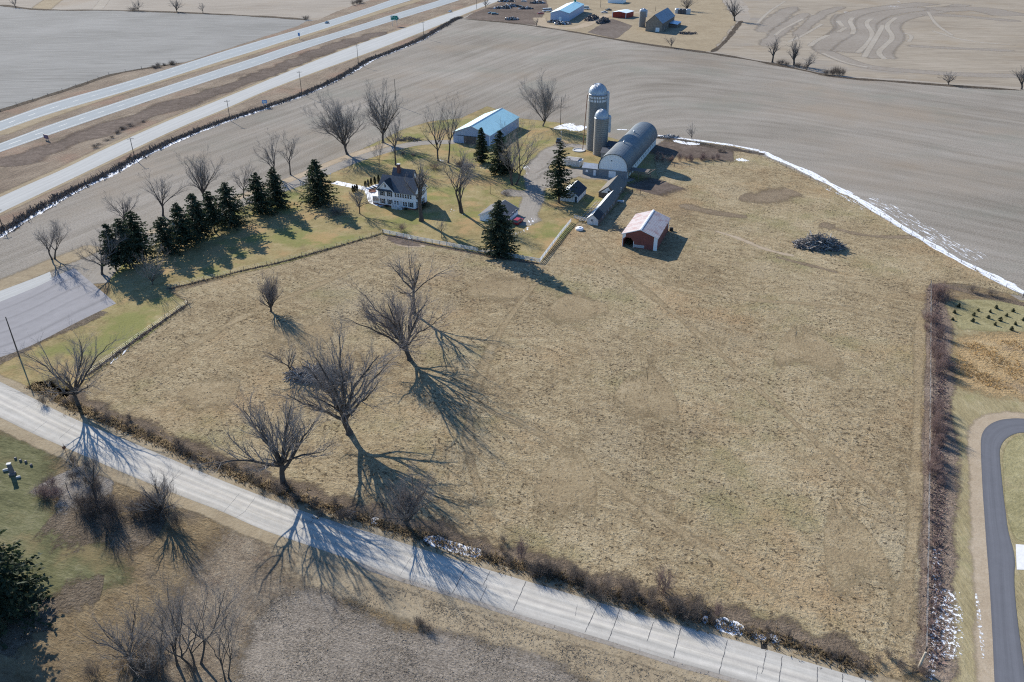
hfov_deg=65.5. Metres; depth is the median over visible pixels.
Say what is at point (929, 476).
wire fence
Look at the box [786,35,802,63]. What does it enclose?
bare tree
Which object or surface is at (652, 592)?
bush
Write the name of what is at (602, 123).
silo
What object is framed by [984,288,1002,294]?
bush
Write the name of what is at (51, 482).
bush
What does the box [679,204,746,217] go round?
cattle trail
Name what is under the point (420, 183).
bare tree
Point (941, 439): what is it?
bush
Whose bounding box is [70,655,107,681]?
bush
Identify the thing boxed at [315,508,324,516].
bush
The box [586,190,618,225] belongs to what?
poultry house
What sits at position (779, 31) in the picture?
pale strip
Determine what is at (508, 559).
bush
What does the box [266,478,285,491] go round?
bush
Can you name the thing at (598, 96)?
silo
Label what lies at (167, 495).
bush
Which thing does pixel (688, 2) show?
bare tree
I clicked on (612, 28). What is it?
paddock
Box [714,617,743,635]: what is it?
roadside snow
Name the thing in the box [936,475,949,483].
bush
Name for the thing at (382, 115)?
bare tree
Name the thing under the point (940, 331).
bush
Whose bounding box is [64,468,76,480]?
bush
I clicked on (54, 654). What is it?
ground
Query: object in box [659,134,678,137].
rubble pile
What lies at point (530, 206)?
farmyard gravel
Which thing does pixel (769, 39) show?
tilled strip
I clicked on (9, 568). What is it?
spruce tree
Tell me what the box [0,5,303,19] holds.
fence row weeds
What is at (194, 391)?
worn patch
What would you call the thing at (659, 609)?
bush
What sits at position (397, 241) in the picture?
earth bank
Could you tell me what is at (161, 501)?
bare tree
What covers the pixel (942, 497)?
fence undergrowth
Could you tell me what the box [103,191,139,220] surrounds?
bare tree
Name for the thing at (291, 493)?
bush
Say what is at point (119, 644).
bare tree
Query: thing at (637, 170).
pole shelter
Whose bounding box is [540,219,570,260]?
rail fence
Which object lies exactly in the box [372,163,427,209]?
farmhouse
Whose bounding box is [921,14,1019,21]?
tilled strip
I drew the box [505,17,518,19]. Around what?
scrap pile
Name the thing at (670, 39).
bare tree
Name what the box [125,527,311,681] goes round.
weedy field
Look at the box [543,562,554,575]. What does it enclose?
bush
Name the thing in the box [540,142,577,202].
spruce tree
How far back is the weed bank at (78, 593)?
115.72 m
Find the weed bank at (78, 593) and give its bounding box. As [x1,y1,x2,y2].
[0,575,103,658]
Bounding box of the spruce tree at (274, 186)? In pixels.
[264,167,294,211]
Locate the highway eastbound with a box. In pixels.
[0,0,457,151]
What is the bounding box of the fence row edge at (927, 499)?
[919,285,933,664]
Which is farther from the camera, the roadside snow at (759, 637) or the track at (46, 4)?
the track at (46, 4)
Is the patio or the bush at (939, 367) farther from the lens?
the patio
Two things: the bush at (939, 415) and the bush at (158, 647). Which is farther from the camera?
the bush at (939, 415)
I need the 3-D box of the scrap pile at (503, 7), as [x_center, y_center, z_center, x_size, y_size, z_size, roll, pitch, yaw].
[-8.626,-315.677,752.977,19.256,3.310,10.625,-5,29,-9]
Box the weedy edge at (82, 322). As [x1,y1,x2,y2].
[0,311,106,364]
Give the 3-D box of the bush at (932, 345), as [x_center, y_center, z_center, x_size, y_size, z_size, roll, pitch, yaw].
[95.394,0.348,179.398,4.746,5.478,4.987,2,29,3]
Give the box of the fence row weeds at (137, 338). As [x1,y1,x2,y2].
[88,305,186,374]
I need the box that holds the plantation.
[953,299,1023,331]
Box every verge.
[0,0,501,225]
[0,245,101,290]
[116,143,391,247]
[229,528,693,681]
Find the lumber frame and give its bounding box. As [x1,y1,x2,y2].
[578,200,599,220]
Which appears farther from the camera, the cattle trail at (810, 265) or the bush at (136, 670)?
the cattle trail at (810, 265)
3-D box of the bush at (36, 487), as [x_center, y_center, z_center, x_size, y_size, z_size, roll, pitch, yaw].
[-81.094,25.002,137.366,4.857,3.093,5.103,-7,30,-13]
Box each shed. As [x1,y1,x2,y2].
[453,108,518,145]
[550,0,583,20]
[560,180,586,202]
[612,9,633,17]
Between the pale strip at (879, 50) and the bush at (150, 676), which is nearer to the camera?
the bush at (150, 676)
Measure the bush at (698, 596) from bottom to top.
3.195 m
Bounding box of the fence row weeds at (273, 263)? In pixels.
[170,234,378,288]
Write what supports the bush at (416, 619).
on the stubble field at (351, 653)
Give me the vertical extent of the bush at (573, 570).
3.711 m
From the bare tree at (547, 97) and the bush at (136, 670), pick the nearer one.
the bush at (136, 670)
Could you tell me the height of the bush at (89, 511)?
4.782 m
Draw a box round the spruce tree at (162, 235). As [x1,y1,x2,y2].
[149,217,194,255]
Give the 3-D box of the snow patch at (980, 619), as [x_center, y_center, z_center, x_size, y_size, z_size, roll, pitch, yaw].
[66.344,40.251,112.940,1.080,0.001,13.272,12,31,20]
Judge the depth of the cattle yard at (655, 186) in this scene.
285.46 m
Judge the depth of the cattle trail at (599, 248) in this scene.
174.32 m
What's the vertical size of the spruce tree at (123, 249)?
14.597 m
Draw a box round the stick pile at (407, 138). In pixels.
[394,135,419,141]
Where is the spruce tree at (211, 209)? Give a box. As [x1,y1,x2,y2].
[201,191,227,232]
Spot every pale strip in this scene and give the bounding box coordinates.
[755,1,785,24]
[774,18,802,34]
[787,24,822,41]
[807,35,829,45]
[821,52,866,66]
[836,21,844,26]
[836,27,847,31]
[848,17,856,33]
[855,18,874,52]
[861,25,884,56]
[876,17,896,58]
[904,33,912,41]
[927,12,952,34]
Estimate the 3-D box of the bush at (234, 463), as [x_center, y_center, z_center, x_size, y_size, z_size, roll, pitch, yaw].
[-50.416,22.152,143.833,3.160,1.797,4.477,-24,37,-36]
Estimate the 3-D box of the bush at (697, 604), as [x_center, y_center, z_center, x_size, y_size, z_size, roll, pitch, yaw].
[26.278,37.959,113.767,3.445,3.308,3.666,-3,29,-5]
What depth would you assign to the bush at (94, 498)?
133.07 m
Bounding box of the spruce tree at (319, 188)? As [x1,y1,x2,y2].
[296,159,340,210]
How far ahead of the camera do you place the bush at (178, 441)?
149.25 m
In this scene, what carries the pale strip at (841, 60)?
on the tilled strip at (839, 56)
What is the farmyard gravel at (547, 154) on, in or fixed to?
on the lawn at (139, 307)
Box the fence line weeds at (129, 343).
[87,302,192,374]
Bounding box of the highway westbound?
[0,0,409,130]
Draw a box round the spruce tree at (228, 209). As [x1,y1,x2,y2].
[204,182,255,231]
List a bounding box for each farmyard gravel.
[501,189,534,196]
[512,157,584,225]
[527,143,585,173]
[528,168,634,187]
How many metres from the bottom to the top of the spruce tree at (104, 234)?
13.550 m
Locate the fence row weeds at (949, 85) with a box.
[467,19,1016,89]
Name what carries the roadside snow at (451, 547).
on the road shoulder at (538, 580)
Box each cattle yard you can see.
[626,178,684,195]
[649,141,733,160]
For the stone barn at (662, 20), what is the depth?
622.97 m
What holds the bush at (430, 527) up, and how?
on the brush strip at (785, 624)
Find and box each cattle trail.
[132,250,392,381]
[420,392,779,598]
[461,279,539,510]
[585,233,894,510]
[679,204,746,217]
[716,231,793,255]
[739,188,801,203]
[777,257,837,272]
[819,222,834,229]
[833,228,915,238]
[886,314,925,636]
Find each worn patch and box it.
[175,376,240,411]
[267,316,333,347]
[467,274,529,301]
[532,443,596,524]
[545,291,608,324]
[612,360,678,430]
[773,324,845,377]
[823,499,895,598]
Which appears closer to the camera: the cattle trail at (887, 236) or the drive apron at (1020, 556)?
the drive apron at (1020, 556)
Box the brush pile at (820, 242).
[792,230,849,252]
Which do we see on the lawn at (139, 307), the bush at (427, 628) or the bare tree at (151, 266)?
the bare tree at (151, 266)
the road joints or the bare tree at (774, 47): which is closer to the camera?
the road joints
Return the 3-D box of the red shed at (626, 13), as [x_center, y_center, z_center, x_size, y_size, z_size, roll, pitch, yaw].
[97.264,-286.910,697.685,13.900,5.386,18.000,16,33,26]
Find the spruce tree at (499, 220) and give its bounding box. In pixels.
[476,199,520,258]
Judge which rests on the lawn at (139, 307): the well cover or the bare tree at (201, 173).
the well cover
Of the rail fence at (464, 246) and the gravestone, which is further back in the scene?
the rail fence at (464, 246)
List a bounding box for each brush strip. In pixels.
[30,379,871,671]
[35,495,168,555]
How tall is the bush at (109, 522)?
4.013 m
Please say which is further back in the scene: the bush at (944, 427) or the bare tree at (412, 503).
the bush at (944, 427)
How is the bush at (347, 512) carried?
on the brush strip at (785, 624)
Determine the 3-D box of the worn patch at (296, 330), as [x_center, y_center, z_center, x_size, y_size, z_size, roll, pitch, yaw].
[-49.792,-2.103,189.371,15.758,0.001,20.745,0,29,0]
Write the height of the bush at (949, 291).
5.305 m
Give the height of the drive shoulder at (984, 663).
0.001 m
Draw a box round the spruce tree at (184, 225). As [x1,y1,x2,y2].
[167,202,205,246]
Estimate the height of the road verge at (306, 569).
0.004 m
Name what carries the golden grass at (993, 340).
on the side lawn at (969, 407)
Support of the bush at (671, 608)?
on the brush strip at (785, 624)
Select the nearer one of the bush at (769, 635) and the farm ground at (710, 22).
the bush at (769, 635)
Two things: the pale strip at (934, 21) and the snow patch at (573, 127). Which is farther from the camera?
the pale strip at (934, 21)
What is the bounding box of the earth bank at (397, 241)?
[388,234,421,245]
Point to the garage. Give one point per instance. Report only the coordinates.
(512, 209)
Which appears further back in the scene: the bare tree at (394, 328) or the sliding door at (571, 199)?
the sliding door at (571, 199)
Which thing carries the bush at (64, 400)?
on the brush strip at (785, 624)
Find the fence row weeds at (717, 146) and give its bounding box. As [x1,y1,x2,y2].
[657,137,764,154]
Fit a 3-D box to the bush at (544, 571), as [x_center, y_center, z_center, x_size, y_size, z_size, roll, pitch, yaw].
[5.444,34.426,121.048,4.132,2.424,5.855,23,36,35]
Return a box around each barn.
[582,122,656,178]
[598,175,626,197]
[622,210,670,250]
[645,8,680,31]
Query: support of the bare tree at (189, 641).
on the weedy field at (236, 552)
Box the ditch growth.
[0,17,461,235]
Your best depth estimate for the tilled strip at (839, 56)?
482.14 m
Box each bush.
[28,478,55,498]
[33,394,48,405]
[34,484,59,498]
[37,474,61,487]
[42,479,66,501]
[59,398,73,404]
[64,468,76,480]
[64,490,95,511]
[66,486,100,517]
[67,452,80,465]
[69,486,118,516]
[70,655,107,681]
[75,498,99,520]
[78,456,96,469]
[78,474,90,485]
[81,491,107,512]
[83,473,104,496]
[92,488,119,518]
[94,491,119,513]
[94,499,114,512]
[95,410,115,424]
[95,510,120,532]
[101,503,124,516]
[111,653,156,681]
[111,655,126,671]
[119,497,146,518]
[122,647,157,675]
[123,494,144,520]
[126,628,153,664]
[134,494,164,517]
[135,494,156,517]
[137,661,170,681]
[139,504,159,521]
[140,496,169,521]
[142,425,157,436]
[144,490,162,513]
[147,476,180,501]
[150,634,177,659]
[152,661,168,677]
[165,510,184,527]
[168,440,186,453]
[169,434,184,446]
[177,654,198,677]
[179,444,191,454]
[190,451,200,462]
[213,456,224,461]
[226,457,239,468]
[250,473,265,486]
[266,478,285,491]
[272,485,287,498]
[278,475,296,489]
[289,492,301,502]
[292,492,300,501]
[305,496,322,509]
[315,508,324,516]
[322,203,349,216]
[330,496,342,506]
[333,506,353,524]
[336,504,367,521]
[337,504,361,517]
[394,221,406,229]
[412,615,423,625]
[419,619,438,636]
[421,199,432,207]
[425,522,436,534]
[427,161,446,168]
[427,522,446,539]
[479,545,492,555]
[497,529,510,543]
[503,554,514,563]
[514,531,529,559]
[523,559,540,577]
[530,553,550,574]
[535,552,558,579]
[536,556,551,572]
[539,558,558,576]
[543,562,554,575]
[553,561,564,575]
[563,567,580,583]
[567,558,582,580]
[570,563,590,582]
[577,569,599,595]
[590,585,610,601]
[591,570,618,598]
[613,572,637,590]
[618,583,632,598]
[618,586,633,604]
[623,588,639,604]
[628,577,643,595]
[646,583,658,598]
[646,593,657,611]
[648,603,665,616]
[650,562,677,595]
[656,597,695,620]
[658,155,666,161]
[665,591,684,613]
[666,598,681,616]
[680,583,712,610]
[682,596,706,621]
[685,595,706,617]
[711,598,724,614]
[765,631,774,638]
[831,645,852,658]
[853,659,867,671]
[869,650,884,663]
[880,645,894,657]
[892,650,910,673]
[909,662,921,674]
[915,659,935,680]
[918,456,942,476]
[921,310,932,321]
[922,324,929,331]
[922,512,935,520]
[922,567,935,576]
[923,463,946,475]
[924,395,947,414]
[924,415,941,429]
[924,435,943,446]
[926,439,936,455]
[927,280,947,299]
[927,281,943,297]
[928,337,945,354]
[929,311,939,325]
[929,355,946,374]
[929,444,942,460]
[931,348,949,361]
[931,418,943,436]
[933,291,961,302]
[933,321,949,336]
[933,406,948,423]
[933,449,944,466]
[935,346,952,360]
[935,430,946,442]
[936,432,946,445]
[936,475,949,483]
[937,282,959,296]
[937,418,951,435]
[938,353,948,371]
[939,337,949,349]
[946,359,959,369]
[965,283,982,292]
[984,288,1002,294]
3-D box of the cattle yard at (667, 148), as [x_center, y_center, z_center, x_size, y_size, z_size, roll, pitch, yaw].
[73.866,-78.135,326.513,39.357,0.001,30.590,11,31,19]
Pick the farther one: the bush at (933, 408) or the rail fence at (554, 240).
the rail fence at (554, 240)
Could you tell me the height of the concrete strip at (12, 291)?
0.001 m
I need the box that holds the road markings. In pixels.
[1,0,452,150]
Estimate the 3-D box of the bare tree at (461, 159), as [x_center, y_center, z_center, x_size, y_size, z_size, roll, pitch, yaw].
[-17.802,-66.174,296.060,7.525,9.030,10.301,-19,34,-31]
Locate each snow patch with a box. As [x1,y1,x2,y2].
[554,123,586,131]
[673,140,699,144]
[860,198,923,226]
[913,227,986,259]
[938,588,963,658]
[975,594,983,654]
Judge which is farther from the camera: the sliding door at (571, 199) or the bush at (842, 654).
the sliding door at (571, 199)
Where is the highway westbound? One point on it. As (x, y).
(63, 104)
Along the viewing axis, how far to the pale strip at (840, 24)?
655.70 m
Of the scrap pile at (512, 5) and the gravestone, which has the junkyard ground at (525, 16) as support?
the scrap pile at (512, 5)
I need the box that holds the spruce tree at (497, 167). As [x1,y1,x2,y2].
[484,130,512,175]
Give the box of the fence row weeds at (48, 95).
[0,63,180,111]
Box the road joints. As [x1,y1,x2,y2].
[42,424,865,681]
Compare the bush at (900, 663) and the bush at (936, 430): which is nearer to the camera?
the bush at (900, 663)
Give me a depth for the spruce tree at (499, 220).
226.07 m
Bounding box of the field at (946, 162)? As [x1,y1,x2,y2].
[0,18,1023,300]
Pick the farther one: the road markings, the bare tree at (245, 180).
the road markings
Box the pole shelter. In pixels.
[628,167,655,180]
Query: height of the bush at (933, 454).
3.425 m
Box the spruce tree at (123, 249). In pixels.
[98,218,159,269]
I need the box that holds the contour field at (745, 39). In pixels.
[716,0,1023,86]
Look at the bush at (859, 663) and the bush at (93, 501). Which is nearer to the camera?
the bush at (859, 663)
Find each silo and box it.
[582,83,609,150]
[593,108,610,155]
[639,8,647,26]
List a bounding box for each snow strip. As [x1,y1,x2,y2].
[0,108,267,237]
[140,32,436,158]
[658,135,759,150]
[759,151,853,194]
[848,194,1023,293]
[925,549,943,679]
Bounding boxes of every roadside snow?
[423,536,480,557]
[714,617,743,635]
[752,634,765,639]
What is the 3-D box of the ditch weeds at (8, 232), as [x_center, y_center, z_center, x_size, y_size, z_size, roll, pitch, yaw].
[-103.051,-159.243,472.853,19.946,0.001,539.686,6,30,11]
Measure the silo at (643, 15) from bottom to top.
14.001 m
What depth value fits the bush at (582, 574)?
120.08 m
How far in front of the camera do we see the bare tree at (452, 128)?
303.26 m
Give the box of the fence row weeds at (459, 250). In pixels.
[384,235,538,263]
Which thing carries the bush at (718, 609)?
on the brush strip at (785, 624)
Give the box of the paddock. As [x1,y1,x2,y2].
[588,19,631,37]
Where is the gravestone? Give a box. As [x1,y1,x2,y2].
[6,462,15,475]
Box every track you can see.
[30,0,60,9]
[92,0,108,9]
[533,11,652,28]
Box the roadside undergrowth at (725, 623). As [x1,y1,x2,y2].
[23,381,880,677]
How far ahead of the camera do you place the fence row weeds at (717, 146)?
331.71 m
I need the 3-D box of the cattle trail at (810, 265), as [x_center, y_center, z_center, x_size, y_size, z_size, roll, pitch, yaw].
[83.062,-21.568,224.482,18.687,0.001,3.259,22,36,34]
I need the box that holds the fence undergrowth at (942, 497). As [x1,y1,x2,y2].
[918,284,956,669]
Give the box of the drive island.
[1002,435,1023,540]
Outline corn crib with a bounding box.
[563,156,583,166]
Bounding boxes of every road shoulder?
[0,374,901,681]
[0,418,729,681]
[356,562,743,681]
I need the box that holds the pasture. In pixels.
[80,140,1020,678]
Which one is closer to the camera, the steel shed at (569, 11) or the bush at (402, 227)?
the bush at (402, 227)
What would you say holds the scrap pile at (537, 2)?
on the junkyard ground at (525, 16)
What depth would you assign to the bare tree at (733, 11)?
669.53 m
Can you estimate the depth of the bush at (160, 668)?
105.61 m
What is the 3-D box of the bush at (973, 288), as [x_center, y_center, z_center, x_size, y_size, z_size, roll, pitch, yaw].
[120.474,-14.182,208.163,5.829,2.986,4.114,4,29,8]
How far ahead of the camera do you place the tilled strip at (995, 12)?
738.53 m
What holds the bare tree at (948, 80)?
on the grass strip at (314, 10)
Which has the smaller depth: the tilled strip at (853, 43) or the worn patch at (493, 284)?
the worn patch at (493, 284)
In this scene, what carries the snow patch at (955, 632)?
on the fence row soil at (947, 673)
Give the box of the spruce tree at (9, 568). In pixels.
[0,529,52,648]
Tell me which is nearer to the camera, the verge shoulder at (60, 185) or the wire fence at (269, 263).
the wire fence at (269, 263)
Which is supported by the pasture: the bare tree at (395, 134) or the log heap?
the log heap
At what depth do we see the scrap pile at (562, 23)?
655.49 m
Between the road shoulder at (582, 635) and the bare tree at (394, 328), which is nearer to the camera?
the road shoulder at (582, 635)
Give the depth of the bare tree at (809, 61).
479.09 m
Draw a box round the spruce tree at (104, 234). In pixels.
[96,223,122,269]
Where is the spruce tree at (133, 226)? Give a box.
[116,211,166,257]
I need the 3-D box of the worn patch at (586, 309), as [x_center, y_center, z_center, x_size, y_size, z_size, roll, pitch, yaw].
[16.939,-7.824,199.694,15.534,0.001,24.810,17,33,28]
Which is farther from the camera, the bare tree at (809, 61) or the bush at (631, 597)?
the bare tree at (809, 61)
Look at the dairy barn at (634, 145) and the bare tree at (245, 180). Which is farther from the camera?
the dairy barn at (634, 145)
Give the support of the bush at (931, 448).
on the fence row edge at (927, 499)
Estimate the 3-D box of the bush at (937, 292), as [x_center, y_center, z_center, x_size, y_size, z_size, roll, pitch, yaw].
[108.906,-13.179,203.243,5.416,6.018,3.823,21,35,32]
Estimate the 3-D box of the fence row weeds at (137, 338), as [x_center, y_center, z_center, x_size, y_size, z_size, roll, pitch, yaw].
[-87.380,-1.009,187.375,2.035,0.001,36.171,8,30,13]
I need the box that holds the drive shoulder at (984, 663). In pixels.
[966,411,1023,681]
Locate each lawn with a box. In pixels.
[0,106,656,401]
[0,432,129,603]
[934,300,1023,681]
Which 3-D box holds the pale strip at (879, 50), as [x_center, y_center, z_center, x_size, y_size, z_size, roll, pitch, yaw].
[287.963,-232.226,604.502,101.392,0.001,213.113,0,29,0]
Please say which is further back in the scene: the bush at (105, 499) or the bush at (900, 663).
the bush at (105, 499)
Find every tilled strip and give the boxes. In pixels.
[756,7,798,31]
[760,13,809,45]
[792,6,844,35]
[812,2,939,49]
[812,14,1019,77]
[832,7,926,52]
[868,10,945,58]
[908,45,1012,50]
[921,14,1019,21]
[922,6,1023,15]
[925,4,969,10]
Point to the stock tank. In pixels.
(579, 228)
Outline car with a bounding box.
[513,217,523,224]
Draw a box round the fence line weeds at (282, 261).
[166,232,384,288]
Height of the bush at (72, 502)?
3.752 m
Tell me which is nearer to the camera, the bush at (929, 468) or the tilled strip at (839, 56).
the bush at (929, 468)
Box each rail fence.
[383,229,539,262]
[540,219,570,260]
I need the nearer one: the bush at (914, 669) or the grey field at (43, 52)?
the bush at (914, 669)
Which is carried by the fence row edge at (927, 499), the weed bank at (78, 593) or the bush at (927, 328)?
the bush at (927, 328)
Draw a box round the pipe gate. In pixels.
[624,188,640,193]
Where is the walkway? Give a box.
[331,181,377,192]
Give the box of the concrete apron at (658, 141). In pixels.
[655,138,664,145]
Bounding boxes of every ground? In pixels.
[0,222,1018,681]
[466,0,547,24]
[542,0,735,50]
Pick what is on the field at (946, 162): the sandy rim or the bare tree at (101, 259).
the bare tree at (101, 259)
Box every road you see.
[0,0,499,212]
[0,382,871,681]
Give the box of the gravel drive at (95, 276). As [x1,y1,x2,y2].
[87,140,454,283]
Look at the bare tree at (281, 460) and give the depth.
134.89 m
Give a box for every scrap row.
[584,14,598,20]
[596,16,609,23]
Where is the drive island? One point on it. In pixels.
(1013, 466)
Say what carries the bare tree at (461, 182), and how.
on the lawn at (139, 307)
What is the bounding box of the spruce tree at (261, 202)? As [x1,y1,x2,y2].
[240,172,280,216]
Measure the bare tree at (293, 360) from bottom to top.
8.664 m
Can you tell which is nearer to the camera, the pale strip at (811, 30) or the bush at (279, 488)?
the bush at (279, 488)
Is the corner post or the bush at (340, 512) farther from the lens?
the bush at (340, 512)
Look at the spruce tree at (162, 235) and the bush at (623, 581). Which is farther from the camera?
the spruce tree at (162, 235)
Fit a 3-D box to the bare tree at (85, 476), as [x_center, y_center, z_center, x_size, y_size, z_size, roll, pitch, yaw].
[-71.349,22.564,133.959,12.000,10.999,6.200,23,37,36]
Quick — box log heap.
[282,360,353,385]
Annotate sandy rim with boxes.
[393,242,424,247]
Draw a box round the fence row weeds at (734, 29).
[711,21,742,51]
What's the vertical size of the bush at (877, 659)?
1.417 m
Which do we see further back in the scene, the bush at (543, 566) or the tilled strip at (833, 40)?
the tilled strip at (833, 40)
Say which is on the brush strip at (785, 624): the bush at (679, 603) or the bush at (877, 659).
the bush at (679, 603)
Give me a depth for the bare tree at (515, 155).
280.13 m
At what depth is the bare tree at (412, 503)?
127.20 m
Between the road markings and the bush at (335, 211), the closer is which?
the bush at (335, 211)
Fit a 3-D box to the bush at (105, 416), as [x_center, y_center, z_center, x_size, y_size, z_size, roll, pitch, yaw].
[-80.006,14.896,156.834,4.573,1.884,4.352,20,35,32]
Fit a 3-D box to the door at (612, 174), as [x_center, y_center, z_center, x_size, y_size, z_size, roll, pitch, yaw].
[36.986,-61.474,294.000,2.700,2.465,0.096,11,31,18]
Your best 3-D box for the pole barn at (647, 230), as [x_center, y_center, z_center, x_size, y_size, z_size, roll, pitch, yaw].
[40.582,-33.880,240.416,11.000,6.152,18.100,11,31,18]
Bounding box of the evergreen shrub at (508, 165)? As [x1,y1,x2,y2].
[503,153,513,172]
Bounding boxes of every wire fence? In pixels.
[85,299,187,375]
[166,229,382,288]
[657,134,1023,297]
[925,280,931,651]
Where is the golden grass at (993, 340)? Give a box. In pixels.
[951,331,1023,401]
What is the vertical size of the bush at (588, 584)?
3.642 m
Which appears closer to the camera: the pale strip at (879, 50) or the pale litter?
the pale litter
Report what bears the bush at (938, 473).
on the fence row soil at (947, 673)
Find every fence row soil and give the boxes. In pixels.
[909,283,960,681]
[937,283,1023,305]
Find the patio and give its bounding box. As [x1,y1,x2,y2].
[365,184,381,206]
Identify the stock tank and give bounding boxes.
[576,226,583,230]
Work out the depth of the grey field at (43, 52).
577.37 m
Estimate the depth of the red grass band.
392.12 m
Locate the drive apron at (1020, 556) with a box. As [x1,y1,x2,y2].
[1016,544,1023,569]
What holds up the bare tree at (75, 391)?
on the pasture
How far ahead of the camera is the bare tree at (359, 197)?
258.24 m
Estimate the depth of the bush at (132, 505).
132.32 m
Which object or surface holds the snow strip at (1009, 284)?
on the pasture
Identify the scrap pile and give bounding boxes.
[493,5,511,8]
[497,0,514,1]
[504,3,518,6]
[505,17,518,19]
[518,6,533,8]
[530,0,544,3]
[547,19,560,22]
[555,21,570,24]
[679,31,696,34]
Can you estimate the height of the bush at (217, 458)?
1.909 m
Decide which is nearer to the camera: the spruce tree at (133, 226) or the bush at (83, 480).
the bush at (83, 480)
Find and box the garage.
[478,200,519,220]
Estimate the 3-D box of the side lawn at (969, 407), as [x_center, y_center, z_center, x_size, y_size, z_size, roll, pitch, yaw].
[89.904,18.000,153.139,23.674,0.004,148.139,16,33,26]
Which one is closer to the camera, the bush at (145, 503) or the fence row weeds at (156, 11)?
the bush at (145, 503)
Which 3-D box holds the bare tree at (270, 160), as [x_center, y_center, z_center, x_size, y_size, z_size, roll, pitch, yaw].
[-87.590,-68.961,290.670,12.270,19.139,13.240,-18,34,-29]
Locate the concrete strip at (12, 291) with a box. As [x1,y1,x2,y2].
[0,272,51,301]
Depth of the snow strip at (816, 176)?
299.02 m
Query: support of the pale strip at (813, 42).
on the tilled strip at (833, 40)
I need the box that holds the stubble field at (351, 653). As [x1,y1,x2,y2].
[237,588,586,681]
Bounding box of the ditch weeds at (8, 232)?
[0,16,462,236]
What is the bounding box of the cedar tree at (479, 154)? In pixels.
[473,127,490,162]
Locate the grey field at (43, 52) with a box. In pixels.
[0,6,313,108]
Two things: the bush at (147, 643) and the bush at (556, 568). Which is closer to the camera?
the bush at (147, 643)
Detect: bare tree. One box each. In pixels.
[3,317,138,408]
[33,219,72,259]
[61,449,105,500]
[65,583,189,681]
[70,228,125,274]
[86,574,189,681]
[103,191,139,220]
[109,549,256,669]
[120,464,181,518]
[128,244,176,285]
[132,556,200,665]
[140,168,200,216]
[169,0,183,11]
[176,144,233,199]
[181,546,275,679]
[185,378,353,486]
[225,158,260,197]
[250,336,301,370]
[251,268,282,311]
[252,128,280,173]
[266,296,406,435]
[273,133,302,174]
[298,88,375,154]
[325,268,459,361]
[346,180,382,213]
[360,75,409,142]
[367,134,384,161]
[367,452,439,526]
[375,232,467,314]
[382,112,407,164]
[402,159,435,221]
[418,90,455,160]
[437,142,481,212]
[437,218,447,238]
[439,92,468,162]
[451,149,469,168]
[494,111,549,184]
[515,67,569,126]
[665,35,675,47]
[680,0,697,8]
[686,123,695,137]
[725,0,744,20]
[765,36,779,62]
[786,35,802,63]
[804,52,816,69]
[937,72,960,84]
[1010,65,1023,89]
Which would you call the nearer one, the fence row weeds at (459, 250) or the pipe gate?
the fence row weeds at (459, 250)
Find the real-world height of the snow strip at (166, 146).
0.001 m
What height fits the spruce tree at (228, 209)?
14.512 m
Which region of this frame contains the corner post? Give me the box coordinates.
[918,652,926,667]
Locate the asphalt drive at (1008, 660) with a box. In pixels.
[981,418,1023,681]
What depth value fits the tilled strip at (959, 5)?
773.43 m
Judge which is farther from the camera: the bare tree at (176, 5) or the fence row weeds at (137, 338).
the bare tree at (176, 5)
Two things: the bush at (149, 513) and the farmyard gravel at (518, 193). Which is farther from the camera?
the farmyard gravel at (518, 193)
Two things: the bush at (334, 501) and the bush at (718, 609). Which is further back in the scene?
the bush at (334, 501)
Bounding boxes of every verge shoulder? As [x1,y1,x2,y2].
[0,0,421,134]
[0,0,486,196]
[0,2,495,215]
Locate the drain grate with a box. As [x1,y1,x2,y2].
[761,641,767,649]
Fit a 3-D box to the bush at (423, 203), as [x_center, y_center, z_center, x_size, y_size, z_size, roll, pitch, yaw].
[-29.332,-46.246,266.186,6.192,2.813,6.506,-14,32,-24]
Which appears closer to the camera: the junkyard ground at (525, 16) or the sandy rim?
the sandy rim
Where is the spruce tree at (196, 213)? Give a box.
[182,193,216,243]
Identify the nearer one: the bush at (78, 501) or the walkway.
the bush at (78, 501)
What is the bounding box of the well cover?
[573,148,584,151]
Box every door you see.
[454,135,463,142]
[464,136,476,144]
[562,196,573,201]
[608,171,615,177]
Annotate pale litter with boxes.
[30,467,113,514]
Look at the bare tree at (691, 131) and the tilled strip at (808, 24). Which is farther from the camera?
the tilled strip at (808, 24)
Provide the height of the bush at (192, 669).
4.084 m
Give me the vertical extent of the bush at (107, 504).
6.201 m
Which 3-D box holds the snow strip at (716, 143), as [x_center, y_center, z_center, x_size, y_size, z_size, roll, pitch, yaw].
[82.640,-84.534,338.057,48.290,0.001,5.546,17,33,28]
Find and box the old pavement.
[0,268,115,356]
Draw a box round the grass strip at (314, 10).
[0,0,1023,89]
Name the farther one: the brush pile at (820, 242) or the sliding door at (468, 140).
the sliding door at (468, 140)
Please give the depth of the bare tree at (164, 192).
255.11 m
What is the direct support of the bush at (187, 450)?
on the brush strip at (785, 624)

